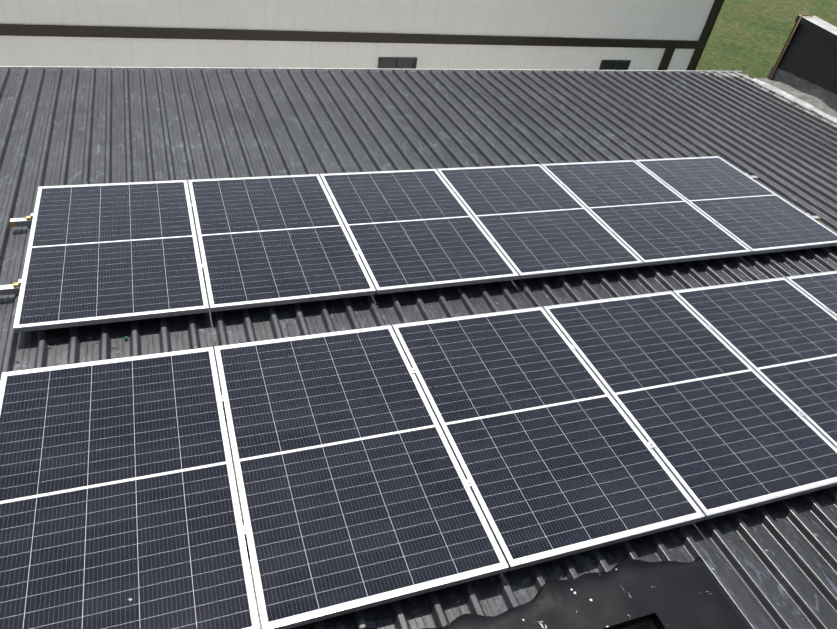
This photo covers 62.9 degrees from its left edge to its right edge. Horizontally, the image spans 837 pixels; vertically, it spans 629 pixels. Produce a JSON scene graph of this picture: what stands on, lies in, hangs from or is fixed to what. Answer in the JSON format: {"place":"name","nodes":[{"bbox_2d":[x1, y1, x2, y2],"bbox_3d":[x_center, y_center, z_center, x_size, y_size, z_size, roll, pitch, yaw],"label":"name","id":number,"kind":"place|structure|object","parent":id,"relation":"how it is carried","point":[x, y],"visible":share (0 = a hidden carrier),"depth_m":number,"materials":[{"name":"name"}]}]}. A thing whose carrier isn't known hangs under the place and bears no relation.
{"place":"outdoors","nodes":[
{"label":"outdoors","id":0,"kind":"place"},
{"bbox_2d":[695,0,836,78],"bbox_3d":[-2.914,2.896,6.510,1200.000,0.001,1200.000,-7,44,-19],"label":"lawn","id":1,"kind":"structure","parent":0,"point":[748,37],"depth_m":24.23,"materials":[{"name":"green plant"}]},
{"bbox_2d":[0,0,723,70],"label":"building wall","id":2,"kind":"structure","parent":1,"relation":"on","point":[552,34],"depth_m":12.19,"materials":[{"name":"paint"}]},
{"bbox_2d":[768,15,836,95],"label":"parapet wall","id":3,"kind":"structure","parent":1,"relation":"on","point":[810,55],"depth_m":9.85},
{"bbox_2d":[769,15,812,79],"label":"trim","id":4,"kind":"structure","parent":3,"relation":"attached to","point":[788,43],"depth_m":10.19,"materials":[{"name":"black metal"}]},
{"bbox_3d":[-0.785,1.369,5.564,15.720,4.104,10.182,-7,44,-19],"label":"lean-to support walls","id":5,"kind":"object","parent":1,"relation":"on","visible":0},
{"bbox_2d":[0,67,836,628],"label":"corrugated roof","id":6,"kind":"structure","parent":5,"relation":"on","point":[790,577],"depth_m":6.56,"materials":[{"name":"grey metal"}]},
{"bbox_2d":[0,66,748,75],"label":"flashing","id":7,"kind":"object","parent":6,"relation":"attached to","point":[50,68],"visible":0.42,"depth_m":8.70,"materials":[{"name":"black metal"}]},
{"bbox_2d":[16,258,779,628],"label":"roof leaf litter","id":8,"kind":"object","parent":6,"relation":"on","point":[422,294],"visible":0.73,"depth_m":4.15,"materials":[{"name":"brown plant"}]},
{"bbox_2d":[0,173,820,295],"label":"mounting rails","id":9,"kind":"object","parent":6,"relation":"on","point":[13,288],"visible":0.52,"depth_m":5.00,"materials":[{"name":"metal"}]},
{"bbox_2d":[13,180,208,332],"bbox_3d":[-2.159,-0.507,4.872,1.105,0.036,1.817,-7,39,-19],"label":"solar panel","id":10,"kind":"object","parent":9,"relation":"attached to","point":[107,253],"visible":1,"depth_m":4.70,"materials":[{"name":"glass"}]},
{"bbox_2d":[188,174,375,311],"bbox_3d":[-1.112,-0.632,5.237,1.105,0.036,1.817,-7,39,-19],"label":"solar panel","id":11,"kind":"object","parent":9,"relation":"attached to","point":[271,240],"visible":1,"depth_m":5.08,"materials":[{"name":"glass"}]},
{"bbox_2d":[320,169,518,293],"bbox_3d":[-0.065,-0.756,5.601,1.105,0.036,1.817,-7,39,-19],"label":"solar panel","id":12,"kind":"object","parent":9,"relation":"attached to","point":[413,230],"visible":1,"depth_m":5.45,"materials":[{"name":"glass"}]},
{"bbox_2d":[436,164,642,278],"bbox_3d":[0.983,-0.880,5.965,1.105,0.036,1.817,-7,39,-19],"label":"solar panel","id":13,"kind":"object","parent":9,"relation":"attached to","point":[535,220],"visible":0.94,"depth_m":5.82,"materials":[{"name":"glass"}]},
{"bbox_2d":[541,160,751,265],"bbox_3d":[2.030,-1.004,6.330,1.105,0.036,1.817,-7,39,-19],"label":"solar panel","id":14,"kind":"object","parent":9,"relation":"attached to","point":[648,218],"visible":0.85,"depth_m":6.19,"materials":[{"name":"glass"}]},
{"bbox_2d":[634,156,836,254],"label":"solar panel","id":15,"kind":"object","parent":9,"relation":"attached to","point":[753,215],"visible":0.88,"depth_m":6.57,"materials":[{"name":"glass"}]},
{"bbox_2d":[0,71,836,628],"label":"roof sheet laps","id":16,"kind":"object","parent":6,"relation":"on","point":[428,289],"visible":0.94,"depth_m":6.25,"materials":[{"name":"grey metal"}]},
{"bbox_2d":[13,96,828,620],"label":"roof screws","id":17,"kind":"object","parent":6,"relation":"in","point":[399,144],"visible":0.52,"depth_m":6.86,"materials":[{"name":"grey metal"}]},
{"bbox_2d":[101,249,828,620],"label":"dc cables","id":18,"kind":"object","parent":6,"relation":"on","point":[383,303],"visible":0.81,"depth_m":4.25,"materials":[{"name":"black plastic"}]},
{"bbox_2d":[218,308,831,544],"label":"clamps","id":19,"kind":"object","parent":6,"relation":"on","point":[244,530],"visible":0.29,"depth_m":3.76,"materials":[{"name":"metal"}]},
{"bbox_2d":[0,347,259,628],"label":"solar panel","id":20,"kind":"object","parent":19,"relation":"attached to","point":[119,506],"visible":1,"depth_m":3.16,"materials":[{"name":"glass"}]},
{"bbox_2d":[215,325,508,628],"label":"solar panel","id":21,"kind":"object","parent":19,"relation":"attached to","point":[355,493],"visible":1,"depth_m":3.40,"materials":[{"name":"glass"}]},
{"bbox_2d":[392,307,704,570],"bbox_3d":[0.642,0.561,3.974,1.105,0.036,1.817,-7,39,-19],"label":"solar panel","id":22,"kind":"object","parent":19,"relation":"attached to","point":[556,456],"visible":1,"depth_m":3.78,"materials":[{"name":"glass"}]},
{"bbox_2d":[543,291,836,519],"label":"solar panel","id":23,"kind":"object","parent":19,"relation":"attached to","point":[723,426],"visible":0.92,"depth_m":4.17,"materials":[{"name":"glass"}]},
{"bbox_2d":[672,277,836,447],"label":"solar panel","id":24,"kind":"object","parent":19,"relation":"attached to","point":[779,335],"visible":0.81,"depth_m":4.86,"materials":[{"name":"glass"}]},
{"bbox_2d":[785,271,836,317],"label":"solar panel","id":25,"kind":"object","parent":19,"relation":"attached to","point":[820,288],"visible":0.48,"depth_m":5.48,"materials":[{"name":"glass"}]},
{"bbox_2d":[361,557,752,628],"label":"tarp","id":26,"kind":"object","parent":6,"relation":"on","point":[628,593],"visible":0.94,"depth_m":3.12,"materials":[{"name":"black plastic"}]},
{"bbox_2d":[748,66,836,121],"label":"roof flashing","id":27,"kind":"object","parent":6,"relation":"on","point":[818,99],"visible":0.83,"depth_m":9.98,"materials":[{"name":"grey metal"}]}
]}

